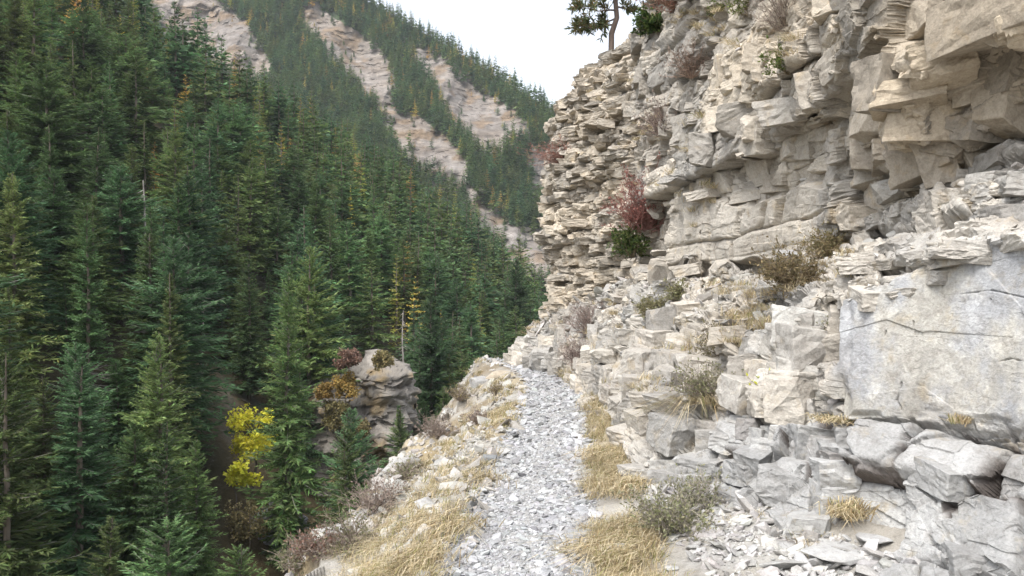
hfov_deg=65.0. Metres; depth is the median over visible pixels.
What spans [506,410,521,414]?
rock
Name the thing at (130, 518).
conifer tree
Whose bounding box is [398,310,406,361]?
dead tree
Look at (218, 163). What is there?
conifer tree
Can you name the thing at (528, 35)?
sky
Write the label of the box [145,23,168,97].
conifer tree
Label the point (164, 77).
conifer tree
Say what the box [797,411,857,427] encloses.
grass tuft
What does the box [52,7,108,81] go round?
conifer tree
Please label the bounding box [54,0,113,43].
conifer tree
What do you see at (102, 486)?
conifer tree
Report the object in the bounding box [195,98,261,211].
conifer tree
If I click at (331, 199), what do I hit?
conifer tree
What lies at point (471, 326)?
conifer tree
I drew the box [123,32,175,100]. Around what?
conifer tree
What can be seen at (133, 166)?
conifer tree
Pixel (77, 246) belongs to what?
conifer tree
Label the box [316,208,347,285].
conifer tree
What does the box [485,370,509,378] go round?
rock
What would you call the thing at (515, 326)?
conifer tree
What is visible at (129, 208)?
conifer tree
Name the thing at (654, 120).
bush
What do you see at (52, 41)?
conifer tree
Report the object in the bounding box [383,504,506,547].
grass tuft
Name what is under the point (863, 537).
rock
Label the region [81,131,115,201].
conifer tree
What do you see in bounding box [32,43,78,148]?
conifer tree
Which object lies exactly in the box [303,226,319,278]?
conifer tree
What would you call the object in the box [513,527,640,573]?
grass tuft
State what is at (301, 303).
conifer tree
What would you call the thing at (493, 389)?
bush
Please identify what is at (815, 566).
rubble
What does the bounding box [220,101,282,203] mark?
conifer tree
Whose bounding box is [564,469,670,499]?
grass tuft
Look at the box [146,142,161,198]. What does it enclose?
larch tree
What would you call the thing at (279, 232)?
conifer tree
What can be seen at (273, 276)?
conifer tree
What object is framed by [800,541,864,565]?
rock
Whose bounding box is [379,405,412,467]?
conifer tree
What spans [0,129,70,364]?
conifer tree
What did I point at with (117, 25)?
conifer tree
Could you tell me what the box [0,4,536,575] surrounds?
hillside
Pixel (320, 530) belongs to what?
rock
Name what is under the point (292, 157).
conifer tree
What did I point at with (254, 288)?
conifer tree
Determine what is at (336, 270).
conifer tree
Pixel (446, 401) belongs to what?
conifer tree
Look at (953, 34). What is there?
bedrock
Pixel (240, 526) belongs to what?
thicket
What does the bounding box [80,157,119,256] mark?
conifer tree
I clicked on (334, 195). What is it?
conifer tree
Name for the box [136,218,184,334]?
conifer tree
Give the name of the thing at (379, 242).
conifer tree
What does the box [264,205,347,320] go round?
conifer tree
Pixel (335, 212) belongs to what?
conifer tree
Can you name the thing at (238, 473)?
maple tree
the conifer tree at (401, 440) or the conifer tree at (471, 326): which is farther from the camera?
the conifer tree at (471, 326)
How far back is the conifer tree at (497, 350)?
148.75 m
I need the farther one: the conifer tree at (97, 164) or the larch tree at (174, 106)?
the larch tree at (174, 106)
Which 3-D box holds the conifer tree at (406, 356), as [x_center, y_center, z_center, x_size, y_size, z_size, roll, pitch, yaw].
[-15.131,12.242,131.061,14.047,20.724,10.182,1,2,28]
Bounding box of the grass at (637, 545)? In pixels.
[325,3,862,575]
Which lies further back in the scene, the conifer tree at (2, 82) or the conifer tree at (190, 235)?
the conifer tree at (2, 82)
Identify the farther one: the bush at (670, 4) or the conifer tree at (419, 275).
the conifer tree at (419, 275)
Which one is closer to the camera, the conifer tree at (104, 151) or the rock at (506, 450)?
the rock at (506, 450)
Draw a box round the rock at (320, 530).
[318,522,361,536]
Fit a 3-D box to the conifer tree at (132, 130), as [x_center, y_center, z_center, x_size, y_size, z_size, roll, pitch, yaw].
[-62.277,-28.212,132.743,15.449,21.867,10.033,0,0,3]
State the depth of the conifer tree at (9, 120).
80.08 m
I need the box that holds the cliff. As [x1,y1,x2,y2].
[520,0,1023,575]
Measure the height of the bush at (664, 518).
0.436 m
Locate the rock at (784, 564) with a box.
[759,560,806,568]
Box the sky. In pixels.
[368,0,646,105]
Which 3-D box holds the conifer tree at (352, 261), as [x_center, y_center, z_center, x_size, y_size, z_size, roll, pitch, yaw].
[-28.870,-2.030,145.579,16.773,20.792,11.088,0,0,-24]
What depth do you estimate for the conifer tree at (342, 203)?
168.74 m
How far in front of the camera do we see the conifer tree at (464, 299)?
179.05 m
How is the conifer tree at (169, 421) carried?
on the hillside
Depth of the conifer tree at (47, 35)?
133.17 m
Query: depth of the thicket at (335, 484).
87.45 m
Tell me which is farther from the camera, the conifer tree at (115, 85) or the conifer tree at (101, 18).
the conifer tree at (101, 18)
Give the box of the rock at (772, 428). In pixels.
[768,424,778,439]
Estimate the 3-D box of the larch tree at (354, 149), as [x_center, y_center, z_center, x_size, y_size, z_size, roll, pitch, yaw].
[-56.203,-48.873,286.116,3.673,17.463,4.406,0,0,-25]
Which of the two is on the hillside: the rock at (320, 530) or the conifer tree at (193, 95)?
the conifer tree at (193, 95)
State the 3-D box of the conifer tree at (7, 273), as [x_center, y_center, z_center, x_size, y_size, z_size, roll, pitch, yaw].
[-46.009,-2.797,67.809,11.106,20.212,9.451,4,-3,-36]
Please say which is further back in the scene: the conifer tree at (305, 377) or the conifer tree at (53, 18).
the conifer tree at (53, 18)
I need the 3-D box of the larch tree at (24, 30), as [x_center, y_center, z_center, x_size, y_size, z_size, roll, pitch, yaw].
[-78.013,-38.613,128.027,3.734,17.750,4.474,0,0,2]
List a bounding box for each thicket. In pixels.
[222,498,273,551]
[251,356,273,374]
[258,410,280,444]
[313,381,333,404]
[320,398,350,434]
[323,467,370,514]
[330,370,361,402]
[332,347,362,369]
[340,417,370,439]
[371,349,394,371]
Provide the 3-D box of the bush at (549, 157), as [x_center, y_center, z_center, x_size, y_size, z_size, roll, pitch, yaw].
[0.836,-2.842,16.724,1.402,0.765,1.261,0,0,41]
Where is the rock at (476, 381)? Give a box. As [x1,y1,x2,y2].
[469,376,487,387]
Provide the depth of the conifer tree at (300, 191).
162.72 m
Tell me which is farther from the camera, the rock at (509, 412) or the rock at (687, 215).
the rock at (687, 215)
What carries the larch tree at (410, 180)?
on the hillside
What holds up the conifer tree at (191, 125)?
on the hillside
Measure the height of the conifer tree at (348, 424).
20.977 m
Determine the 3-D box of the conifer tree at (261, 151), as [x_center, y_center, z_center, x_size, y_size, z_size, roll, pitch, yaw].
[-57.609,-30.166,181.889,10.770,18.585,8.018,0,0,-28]
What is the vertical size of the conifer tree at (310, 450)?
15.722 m
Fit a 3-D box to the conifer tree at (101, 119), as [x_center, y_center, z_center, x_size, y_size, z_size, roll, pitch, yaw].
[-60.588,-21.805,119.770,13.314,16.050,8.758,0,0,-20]
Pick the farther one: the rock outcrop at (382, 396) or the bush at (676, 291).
the rock outcrop at (382, 396)
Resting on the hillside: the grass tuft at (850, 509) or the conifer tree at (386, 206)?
the conifer tree at (386, 206)
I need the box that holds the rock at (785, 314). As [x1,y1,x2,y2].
[770,304,828,350]
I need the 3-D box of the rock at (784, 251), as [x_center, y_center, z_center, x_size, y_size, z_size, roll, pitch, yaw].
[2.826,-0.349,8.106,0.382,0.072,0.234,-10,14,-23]
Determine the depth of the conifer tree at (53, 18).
154.53 m
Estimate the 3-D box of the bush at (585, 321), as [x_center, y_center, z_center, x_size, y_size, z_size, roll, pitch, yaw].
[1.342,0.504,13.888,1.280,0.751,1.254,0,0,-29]
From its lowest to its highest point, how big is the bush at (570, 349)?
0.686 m
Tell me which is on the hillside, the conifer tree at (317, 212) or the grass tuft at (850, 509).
the conifer tree at (317, 212)
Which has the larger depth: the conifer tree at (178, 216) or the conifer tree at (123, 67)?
the conifer tree at (123, 67)
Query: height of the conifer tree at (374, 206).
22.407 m
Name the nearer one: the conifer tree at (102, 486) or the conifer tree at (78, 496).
the conifer tree at (78, 496)
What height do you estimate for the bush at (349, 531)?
0.507 m
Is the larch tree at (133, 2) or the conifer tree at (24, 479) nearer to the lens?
the conifer tree at (24, 479)
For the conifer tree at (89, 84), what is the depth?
122.58 m
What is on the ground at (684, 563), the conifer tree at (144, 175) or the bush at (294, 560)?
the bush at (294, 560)
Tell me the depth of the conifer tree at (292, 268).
110.97 m
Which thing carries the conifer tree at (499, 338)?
on the hillside
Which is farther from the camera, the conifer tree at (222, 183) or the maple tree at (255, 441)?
the conifer tree at (222, 183)
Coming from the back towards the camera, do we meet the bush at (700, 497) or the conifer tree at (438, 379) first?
the conifer tree at (438, 379)
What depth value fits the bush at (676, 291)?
9.66 m
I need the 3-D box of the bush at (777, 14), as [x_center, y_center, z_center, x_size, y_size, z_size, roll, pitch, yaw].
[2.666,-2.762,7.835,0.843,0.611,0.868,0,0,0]
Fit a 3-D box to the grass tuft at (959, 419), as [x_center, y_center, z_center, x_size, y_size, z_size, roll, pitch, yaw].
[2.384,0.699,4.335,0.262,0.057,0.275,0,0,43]
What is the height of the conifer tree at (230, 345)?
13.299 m
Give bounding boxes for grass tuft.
[362,531,490,575]
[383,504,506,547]
[431,464,518,488]
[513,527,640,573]
[564,438,624,467]
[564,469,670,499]
[582,391,725,437]
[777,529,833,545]
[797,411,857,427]
[804,494,885,535]
[938,413,973,426]
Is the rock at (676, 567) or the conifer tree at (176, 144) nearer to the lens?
the rock at (676, 567)
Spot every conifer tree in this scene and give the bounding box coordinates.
[0,0,37,50]
[0,0,54,132]
[0,5,35,126]
[0,45,29,137]
[0,48,62,191]
[0,61,142,234]
[0,108,64,303]
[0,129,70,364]
[0,172,63,400]
[0,180,42,343]
[0,273,38,470]
[0,285,44,460]
[0,342,99,575]
[0,350,92,575]
[0,404,51,560]
[1,0,54,48]
[3,0,64,133]
[15,377,86,561]
[19,0,75,85]
[21,341,131,544]
[23,356,136,575]
[29,4,66,57]
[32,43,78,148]
[32,168,94,314]
[33,125,77,273]
[38,199,128,345]
[43,0,69,38]
[44,281,83,365]
[45,0,58,58]
[46,219,118,462]
[47,0,113,32]
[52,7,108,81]
[53,195,131,324]
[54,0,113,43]
[54,4,126,116]
[57,118,90,218]
[60,40,93,130]
[60,388,118,492]
[63,8,119,96]
[64,66,127,149]
[66,127,120,273]
[70,88,148,189]
[71,164,181,326]
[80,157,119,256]
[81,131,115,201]
[81,515,138,575]
[83,32,181,153]
[85,421,178,575]
[88,70,137,157]
[96,61,124,136]
[96,233,206,407]
[97,360,147,454]
[98,16,154,96]
[99,11,124,100]
[101,331,220,575]
[101,511,208,575]
[104,52,178,178]
[104,366,217,535]
[106,235,247,455]
[111,0,148,68]
[116,143,157,255]
[121,206,166,340]
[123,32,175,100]
[124,27,159,122]
[125,231,238,412]
[125,422,208,575]
[126,216,142,294]
[130,61,179,161]
[133,122,165,209]
[133,272,209,493]
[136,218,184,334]
[139,126,185,247]
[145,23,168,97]
[146,127,220,266]
[149,174,251,331]
[153,166,235,299]
[156,57,176,119]
[158,100,214,188]
[158,182,219,324]
[161,78,177,142]
[168,99,202,172]
[174,440,229,575]
[175,80,211,165]
[181,121,221,256]
[185,162,233,280]
[190,104,277,207]
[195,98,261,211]
[195,136,236,247]
[197,137,224,231]
[200,114,216,158]
[203,105,242,207]
[205,223,267,325]
[209,276,272,372]
[210,145,240,218]
[215,170,235,234]
[216,174,267,295]
[217,544,267,575]
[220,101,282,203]
[220,252,271,400]
[221,157,281,274]
[227,140,271,228]
[235,270,339,573]
[243,154,294,264]
[244,284,266,353]
[246,199,306,281]
[246,304,345,467]
[249,114,278,164]
[251,245,360,443]
[252,147,297,224]
[256,150,281,227]
[258,245,331,374]
[259,228,326,340]
[259,248,361,374]
[259,269,275,320]
[261,168,290,248]
[264,147,312,225]
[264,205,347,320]
[264,278,325,411]
[267,237,291,301]
[276,354,329,477]
[277,170,323,248]
[282,214,318,278]
[284,154,315,202]
[302,164,313,218]
[302,182,333,261]
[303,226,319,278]
[305,169,337,251]
[311,407,387,526]
[312,218,366,344]
[315,276,355,375]
[316,181,375,273]
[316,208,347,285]
[316,428,369,528]
[318,201,343,271]
[320,220,392,330]
[323,183,338,227]
[323,186,354,251]
[333,235,365,306]
[335,316,351,369]
[340,485,368,517]
[346,260,400,357]
[355,231,384,316]
[359,210,412,313]
[360,187,384,273]
[376,204,394,275]
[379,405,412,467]
[380,239,436,333]
[387,243,419,291]
[387,410,407,459]
[395,322,441,379]
[396,300,427,409]
[398,231,434,326]
[400,295,461,423]
[406,321,436,411]
[407,247,460,309]
[411,254,466,337]
[412,318,478,387]
[412,400,430,435]
[417,318,452,418]
[419,252,463,327]
[431,386,450,422]
[435,277,493,354]
[435,353,457,408]
[444,311,469,371]
[448,301,498,374]
[450,317,471,378]
[451,352,469,393]
[455,287,479,333]
[456,355,475,372]
[457,320,493,362]
[472,291,494,352]
[485,321,509,357]
[488,259,538,354]
[490,307,514,357]
[492,333,504,358]
[494,306,525,351]
[515,326,525,337]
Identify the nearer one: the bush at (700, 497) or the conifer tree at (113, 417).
the bush at (700, 497)
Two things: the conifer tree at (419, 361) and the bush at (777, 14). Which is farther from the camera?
the conifer tree at (419, 361)
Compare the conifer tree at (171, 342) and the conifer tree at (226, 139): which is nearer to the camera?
the conifer tree at (171, 342)
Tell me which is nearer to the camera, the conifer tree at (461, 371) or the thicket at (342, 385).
the thicket at (342, 385)
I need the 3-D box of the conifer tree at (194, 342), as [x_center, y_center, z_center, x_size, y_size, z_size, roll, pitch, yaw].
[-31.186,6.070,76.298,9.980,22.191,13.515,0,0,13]
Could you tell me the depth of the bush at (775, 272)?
6.75 m
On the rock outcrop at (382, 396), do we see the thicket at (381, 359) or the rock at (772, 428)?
the thicket at (381, 359)
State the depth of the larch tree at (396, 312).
149.08 m
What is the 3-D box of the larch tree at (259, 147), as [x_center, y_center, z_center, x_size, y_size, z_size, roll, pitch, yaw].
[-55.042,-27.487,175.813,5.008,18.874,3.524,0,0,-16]
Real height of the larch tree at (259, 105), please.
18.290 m
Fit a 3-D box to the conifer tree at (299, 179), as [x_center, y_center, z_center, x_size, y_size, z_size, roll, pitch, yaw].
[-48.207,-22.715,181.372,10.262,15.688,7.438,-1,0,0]
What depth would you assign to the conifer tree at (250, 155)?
148.61 m
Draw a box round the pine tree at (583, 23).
[563,0,645,49]
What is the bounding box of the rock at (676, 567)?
[665,565,678,570]
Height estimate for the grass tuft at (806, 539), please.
0.102 m
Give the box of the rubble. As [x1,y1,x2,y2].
[285,4,1023,575]
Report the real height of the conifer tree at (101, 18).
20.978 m
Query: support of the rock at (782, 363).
on the bedrock
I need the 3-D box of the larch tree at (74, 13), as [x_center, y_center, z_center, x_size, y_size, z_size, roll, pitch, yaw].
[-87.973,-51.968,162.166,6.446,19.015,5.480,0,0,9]
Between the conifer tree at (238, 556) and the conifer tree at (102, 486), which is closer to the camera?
the conifer tree at (238, 556)
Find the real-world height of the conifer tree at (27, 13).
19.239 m
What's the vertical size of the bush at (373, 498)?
0.557 m
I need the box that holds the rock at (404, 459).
[377,457,419,476]
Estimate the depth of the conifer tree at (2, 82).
106.25 m
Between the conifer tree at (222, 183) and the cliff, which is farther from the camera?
the conifer tree at (222, 183)
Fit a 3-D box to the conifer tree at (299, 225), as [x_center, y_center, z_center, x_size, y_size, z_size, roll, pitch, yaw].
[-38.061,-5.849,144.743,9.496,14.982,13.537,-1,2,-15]
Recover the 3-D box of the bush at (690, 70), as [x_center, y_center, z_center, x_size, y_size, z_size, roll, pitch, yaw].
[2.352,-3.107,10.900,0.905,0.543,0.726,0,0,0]
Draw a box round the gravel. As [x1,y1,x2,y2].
[417,357,605,575]
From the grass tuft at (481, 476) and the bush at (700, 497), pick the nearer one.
the bush at (700, 497)
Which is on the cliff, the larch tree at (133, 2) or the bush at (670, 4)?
the bush at (670, 4)
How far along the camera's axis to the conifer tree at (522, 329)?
164.67 m
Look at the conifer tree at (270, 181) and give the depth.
160.79 m
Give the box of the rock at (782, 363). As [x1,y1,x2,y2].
[775,356,830,400]
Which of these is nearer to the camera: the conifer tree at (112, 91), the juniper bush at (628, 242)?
the juniper bush at (628, 242)
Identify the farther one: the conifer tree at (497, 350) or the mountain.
the mountain
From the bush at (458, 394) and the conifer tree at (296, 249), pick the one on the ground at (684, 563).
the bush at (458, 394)
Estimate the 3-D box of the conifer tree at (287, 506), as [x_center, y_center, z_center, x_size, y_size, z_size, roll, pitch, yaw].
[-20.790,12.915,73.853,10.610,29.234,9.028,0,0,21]
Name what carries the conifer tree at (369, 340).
on the hillside
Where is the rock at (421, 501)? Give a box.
[414,497,433,509]
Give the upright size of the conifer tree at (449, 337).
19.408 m
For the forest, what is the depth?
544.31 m
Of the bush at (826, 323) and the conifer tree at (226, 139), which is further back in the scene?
the conifer tree at (226, 139)
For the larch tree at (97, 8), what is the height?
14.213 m
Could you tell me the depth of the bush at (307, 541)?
5.92 m
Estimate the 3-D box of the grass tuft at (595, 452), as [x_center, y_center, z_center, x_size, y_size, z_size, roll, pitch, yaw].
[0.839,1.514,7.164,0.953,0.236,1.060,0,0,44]
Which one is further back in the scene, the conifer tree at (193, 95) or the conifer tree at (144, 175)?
the conifer tree at (193, 95)
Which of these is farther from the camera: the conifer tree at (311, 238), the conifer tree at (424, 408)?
the conifer tree at (311, 238)
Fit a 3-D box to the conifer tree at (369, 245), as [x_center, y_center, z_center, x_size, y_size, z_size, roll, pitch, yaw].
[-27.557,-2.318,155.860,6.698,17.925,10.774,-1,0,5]
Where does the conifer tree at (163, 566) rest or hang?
on the hillside
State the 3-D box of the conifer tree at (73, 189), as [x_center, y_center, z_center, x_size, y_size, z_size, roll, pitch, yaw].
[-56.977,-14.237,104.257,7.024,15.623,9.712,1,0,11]
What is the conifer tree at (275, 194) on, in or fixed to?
on the hillside
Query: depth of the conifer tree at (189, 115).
143.03 m
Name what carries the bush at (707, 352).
on the cliff
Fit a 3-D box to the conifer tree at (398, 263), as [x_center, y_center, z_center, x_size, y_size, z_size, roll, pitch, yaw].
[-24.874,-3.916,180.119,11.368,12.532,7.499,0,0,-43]
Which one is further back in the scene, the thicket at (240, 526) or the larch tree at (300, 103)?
the larch tree at (300, 103)
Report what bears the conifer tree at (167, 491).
on the hillside
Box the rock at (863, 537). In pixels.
[855,532,892,543]
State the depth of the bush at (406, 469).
8.35 m
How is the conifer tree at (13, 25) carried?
on the hillside
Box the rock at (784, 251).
[775,250,796,256]
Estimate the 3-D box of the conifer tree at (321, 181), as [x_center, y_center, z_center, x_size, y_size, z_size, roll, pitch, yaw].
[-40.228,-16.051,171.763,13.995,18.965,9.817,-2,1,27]
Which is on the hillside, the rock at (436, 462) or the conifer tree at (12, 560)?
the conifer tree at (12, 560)
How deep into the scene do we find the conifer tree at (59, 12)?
167.81 m
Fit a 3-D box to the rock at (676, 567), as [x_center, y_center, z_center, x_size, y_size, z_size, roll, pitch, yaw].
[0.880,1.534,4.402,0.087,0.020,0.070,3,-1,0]
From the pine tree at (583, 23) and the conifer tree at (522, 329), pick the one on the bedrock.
the pine tree at (583, 23)
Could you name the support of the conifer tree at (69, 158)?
on the hillside
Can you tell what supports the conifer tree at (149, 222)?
on the hillside
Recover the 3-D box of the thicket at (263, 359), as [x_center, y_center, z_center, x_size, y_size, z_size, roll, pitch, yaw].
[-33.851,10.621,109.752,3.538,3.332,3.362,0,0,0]
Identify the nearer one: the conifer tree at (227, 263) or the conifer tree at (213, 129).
the conifer tree at (227, 263)
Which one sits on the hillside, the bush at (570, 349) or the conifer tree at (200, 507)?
the conifer tree at (200, 507)
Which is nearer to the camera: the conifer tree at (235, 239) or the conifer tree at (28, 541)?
the conifer tree at (28, 541)
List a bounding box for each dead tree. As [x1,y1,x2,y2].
[136,180,148,332]
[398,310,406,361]
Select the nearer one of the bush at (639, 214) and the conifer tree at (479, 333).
the bush at (639, 214)
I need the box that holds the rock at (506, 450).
[496,447,511,454]
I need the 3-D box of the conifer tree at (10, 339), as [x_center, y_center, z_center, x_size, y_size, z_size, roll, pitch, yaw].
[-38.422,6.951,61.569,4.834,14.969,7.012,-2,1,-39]
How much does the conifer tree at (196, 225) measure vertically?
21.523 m
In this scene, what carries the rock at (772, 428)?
on the bedrock
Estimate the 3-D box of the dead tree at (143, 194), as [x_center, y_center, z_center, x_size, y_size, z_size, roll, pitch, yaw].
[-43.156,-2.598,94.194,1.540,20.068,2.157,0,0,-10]
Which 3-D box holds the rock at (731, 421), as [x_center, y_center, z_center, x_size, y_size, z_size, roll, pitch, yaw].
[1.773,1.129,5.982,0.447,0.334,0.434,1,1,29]
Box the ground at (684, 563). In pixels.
[288,358,909,575]
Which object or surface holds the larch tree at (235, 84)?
on the hillside
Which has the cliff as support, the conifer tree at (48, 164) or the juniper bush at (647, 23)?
the juniper bush at (647, 23)
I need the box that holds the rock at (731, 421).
[727,419,735,423]
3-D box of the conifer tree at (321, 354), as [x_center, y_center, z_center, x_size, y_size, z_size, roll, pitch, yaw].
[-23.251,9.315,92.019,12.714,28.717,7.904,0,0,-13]
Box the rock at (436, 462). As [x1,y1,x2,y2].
[433,457,454,465]
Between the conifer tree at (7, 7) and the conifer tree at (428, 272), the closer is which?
the conifer tree at (7, 7)
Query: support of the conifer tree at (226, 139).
on the hillside
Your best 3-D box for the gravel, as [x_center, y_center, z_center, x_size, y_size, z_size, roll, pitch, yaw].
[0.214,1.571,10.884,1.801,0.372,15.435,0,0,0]
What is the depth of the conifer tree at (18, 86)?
100.74 m
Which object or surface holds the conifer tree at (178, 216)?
on the hillside
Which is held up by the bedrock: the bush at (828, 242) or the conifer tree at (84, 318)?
the bush at (828, 242)
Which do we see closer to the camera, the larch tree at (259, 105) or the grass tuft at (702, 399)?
the grass tuft at (702, 399)
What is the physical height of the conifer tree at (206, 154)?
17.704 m
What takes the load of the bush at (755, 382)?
on the cliff
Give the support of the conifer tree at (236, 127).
on the hillside
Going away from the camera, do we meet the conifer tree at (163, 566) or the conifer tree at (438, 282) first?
the conifer tree at (163, 566)
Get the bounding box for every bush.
[263,531,317,575]
[283,521,345,562]
[288,490,386,564]
[338,463,422,519]
[379,454,424,479]
[415,404,461,443]
[445,380,474,400]
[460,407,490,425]
[484,379,502,395]
[515,133,571,166]
[553,296,605,334]
[557,325,588,367]
[598,152,667,237]
[606,220,655,259]
[610,474,719,540]
[628,90,678,142]
[630,3,665,37]
[630,288,668,318]
[631,0,676,13]
[653,463,730,517]
[657,36,710,83]
[657,276,687,301]
[657,357,743,398]
[688,304,731,357]
[743,0,794,32]
[745,368,769,385]
[749,234,837,299]
[790,221,850,258]
[812,315,830,331]
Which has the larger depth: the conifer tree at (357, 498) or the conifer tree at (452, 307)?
the conifer tree at (452, 307)
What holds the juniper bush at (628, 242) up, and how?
on the cliff
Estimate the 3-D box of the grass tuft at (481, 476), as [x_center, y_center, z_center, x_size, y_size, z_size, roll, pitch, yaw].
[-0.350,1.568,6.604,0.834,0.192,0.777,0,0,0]
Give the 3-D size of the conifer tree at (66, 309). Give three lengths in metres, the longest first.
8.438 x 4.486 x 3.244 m
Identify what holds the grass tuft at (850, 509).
on the bedrock
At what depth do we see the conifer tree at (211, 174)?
127.68 m
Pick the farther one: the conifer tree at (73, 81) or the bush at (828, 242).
the conifer tree at (73, 81)
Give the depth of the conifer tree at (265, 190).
145.15 m
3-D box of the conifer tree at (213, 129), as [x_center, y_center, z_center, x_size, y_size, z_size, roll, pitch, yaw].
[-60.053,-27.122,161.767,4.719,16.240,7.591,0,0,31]
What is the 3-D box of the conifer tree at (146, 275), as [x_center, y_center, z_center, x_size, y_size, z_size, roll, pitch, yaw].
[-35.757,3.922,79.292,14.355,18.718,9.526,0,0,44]
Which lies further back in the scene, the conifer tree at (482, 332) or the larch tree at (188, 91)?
the larch tree at (188, 91)
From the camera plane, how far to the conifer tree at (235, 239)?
121.59 m
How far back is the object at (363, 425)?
87.32 m
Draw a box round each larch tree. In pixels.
[16,0,29,79]
[58,0,80,59]
[89,0,97,33]
[96,0,105,27]
[129,0,140,39]
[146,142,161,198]
[163,102,186,179]
[178,75,195,121]
[227,57,237,103]
[254,80,267,130]
[255,119,264,192]
[274,126,286,194]
[294,100,305,148]
[350,126,356,169]
[384,258,406,352]
[406,169,415,215]
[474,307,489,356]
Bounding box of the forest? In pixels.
[58,0,555,351]
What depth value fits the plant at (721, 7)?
10.39 m
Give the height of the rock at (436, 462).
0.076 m
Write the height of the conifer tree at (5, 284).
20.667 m
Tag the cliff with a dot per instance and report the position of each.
(900, 376)
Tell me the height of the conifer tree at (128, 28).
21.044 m
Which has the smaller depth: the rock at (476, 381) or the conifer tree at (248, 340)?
the rock at (476, 381)
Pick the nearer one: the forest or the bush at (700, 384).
the bush at (700, 384)
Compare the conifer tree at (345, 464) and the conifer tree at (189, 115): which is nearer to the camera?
the conifer tree at (345, 464)
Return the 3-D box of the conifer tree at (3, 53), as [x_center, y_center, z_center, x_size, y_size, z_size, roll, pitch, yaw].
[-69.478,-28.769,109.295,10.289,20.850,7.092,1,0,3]
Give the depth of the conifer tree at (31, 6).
119.03 m
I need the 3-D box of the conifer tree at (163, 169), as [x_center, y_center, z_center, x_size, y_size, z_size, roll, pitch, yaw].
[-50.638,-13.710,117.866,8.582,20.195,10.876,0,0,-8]
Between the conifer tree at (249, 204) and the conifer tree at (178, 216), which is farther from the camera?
the conifer tree at (249, 204)
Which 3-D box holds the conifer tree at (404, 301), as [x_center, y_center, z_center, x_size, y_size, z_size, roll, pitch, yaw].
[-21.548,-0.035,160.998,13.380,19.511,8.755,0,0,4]
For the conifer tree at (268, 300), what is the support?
on the hillside
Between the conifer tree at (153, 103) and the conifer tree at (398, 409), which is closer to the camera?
the conifer tree at (398, 409)
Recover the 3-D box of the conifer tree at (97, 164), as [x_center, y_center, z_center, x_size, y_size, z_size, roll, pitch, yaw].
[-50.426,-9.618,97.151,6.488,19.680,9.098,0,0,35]
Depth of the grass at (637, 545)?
6.13 m
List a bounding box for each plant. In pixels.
[702,0,725,16]
[725,0,749,19]
[757,34,791,75]
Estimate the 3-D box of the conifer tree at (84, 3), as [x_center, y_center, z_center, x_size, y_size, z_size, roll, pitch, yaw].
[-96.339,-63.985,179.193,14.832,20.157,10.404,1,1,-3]
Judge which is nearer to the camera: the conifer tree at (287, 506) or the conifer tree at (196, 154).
the conifer tree at (287, 506)
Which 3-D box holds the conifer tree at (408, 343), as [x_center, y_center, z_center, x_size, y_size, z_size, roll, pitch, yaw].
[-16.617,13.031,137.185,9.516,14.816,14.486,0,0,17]
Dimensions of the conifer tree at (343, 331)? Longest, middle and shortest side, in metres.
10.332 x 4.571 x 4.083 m
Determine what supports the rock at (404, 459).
on the ground at (684, 563)
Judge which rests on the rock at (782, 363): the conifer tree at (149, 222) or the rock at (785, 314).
the rock at (785, 314)
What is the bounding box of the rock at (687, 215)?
[681,190,693,235]
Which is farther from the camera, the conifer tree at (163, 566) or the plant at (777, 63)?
the conifer tree at (163, 566)
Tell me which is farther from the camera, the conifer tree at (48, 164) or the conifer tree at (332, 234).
the conifer tree at (332, 234)
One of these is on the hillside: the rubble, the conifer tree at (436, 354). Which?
the conifer tree at (436, 354)
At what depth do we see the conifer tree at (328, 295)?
120.22 m
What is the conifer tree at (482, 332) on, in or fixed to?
on the hillside
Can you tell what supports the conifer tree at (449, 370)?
on the hillside
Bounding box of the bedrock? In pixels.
[503,0,1023,575]
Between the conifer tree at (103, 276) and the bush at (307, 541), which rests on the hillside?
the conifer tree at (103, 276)
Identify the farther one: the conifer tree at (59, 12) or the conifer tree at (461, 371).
the conifer tree at (59, 12)
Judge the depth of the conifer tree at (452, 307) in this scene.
163.13 m
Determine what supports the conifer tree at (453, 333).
on the hillside
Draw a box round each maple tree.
[223,460,262,510]
[225,403,278,496]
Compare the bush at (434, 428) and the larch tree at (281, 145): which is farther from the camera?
the larch tree at (281, 145)
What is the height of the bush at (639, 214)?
1.328 m
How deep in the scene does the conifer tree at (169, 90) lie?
157.37 m
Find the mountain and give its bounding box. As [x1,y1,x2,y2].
[103,0,551,301]
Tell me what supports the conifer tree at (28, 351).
on the hillside
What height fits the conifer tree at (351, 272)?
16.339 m
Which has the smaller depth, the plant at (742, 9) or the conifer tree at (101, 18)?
the plant at (742, 9)
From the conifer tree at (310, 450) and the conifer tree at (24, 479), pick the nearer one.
the conifer tree at (24, 479)
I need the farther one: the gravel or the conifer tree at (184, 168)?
the conifer tree at (184, 168)
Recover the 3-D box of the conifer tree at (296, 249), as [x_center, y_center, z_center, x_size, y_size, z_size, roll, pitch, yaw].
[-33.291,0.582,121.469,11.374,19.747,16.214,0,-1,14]
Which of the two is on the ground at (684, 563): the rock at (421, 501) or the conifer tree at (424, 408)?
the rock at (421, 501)
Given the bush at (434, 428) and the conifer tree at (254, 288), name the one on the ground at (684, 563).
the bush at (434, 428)
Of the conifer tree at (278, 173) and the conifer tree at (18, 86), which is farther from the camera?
the conifer tree at (278, 173)
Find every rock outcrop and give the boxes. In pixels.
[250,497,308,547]
[304,349,422,514]

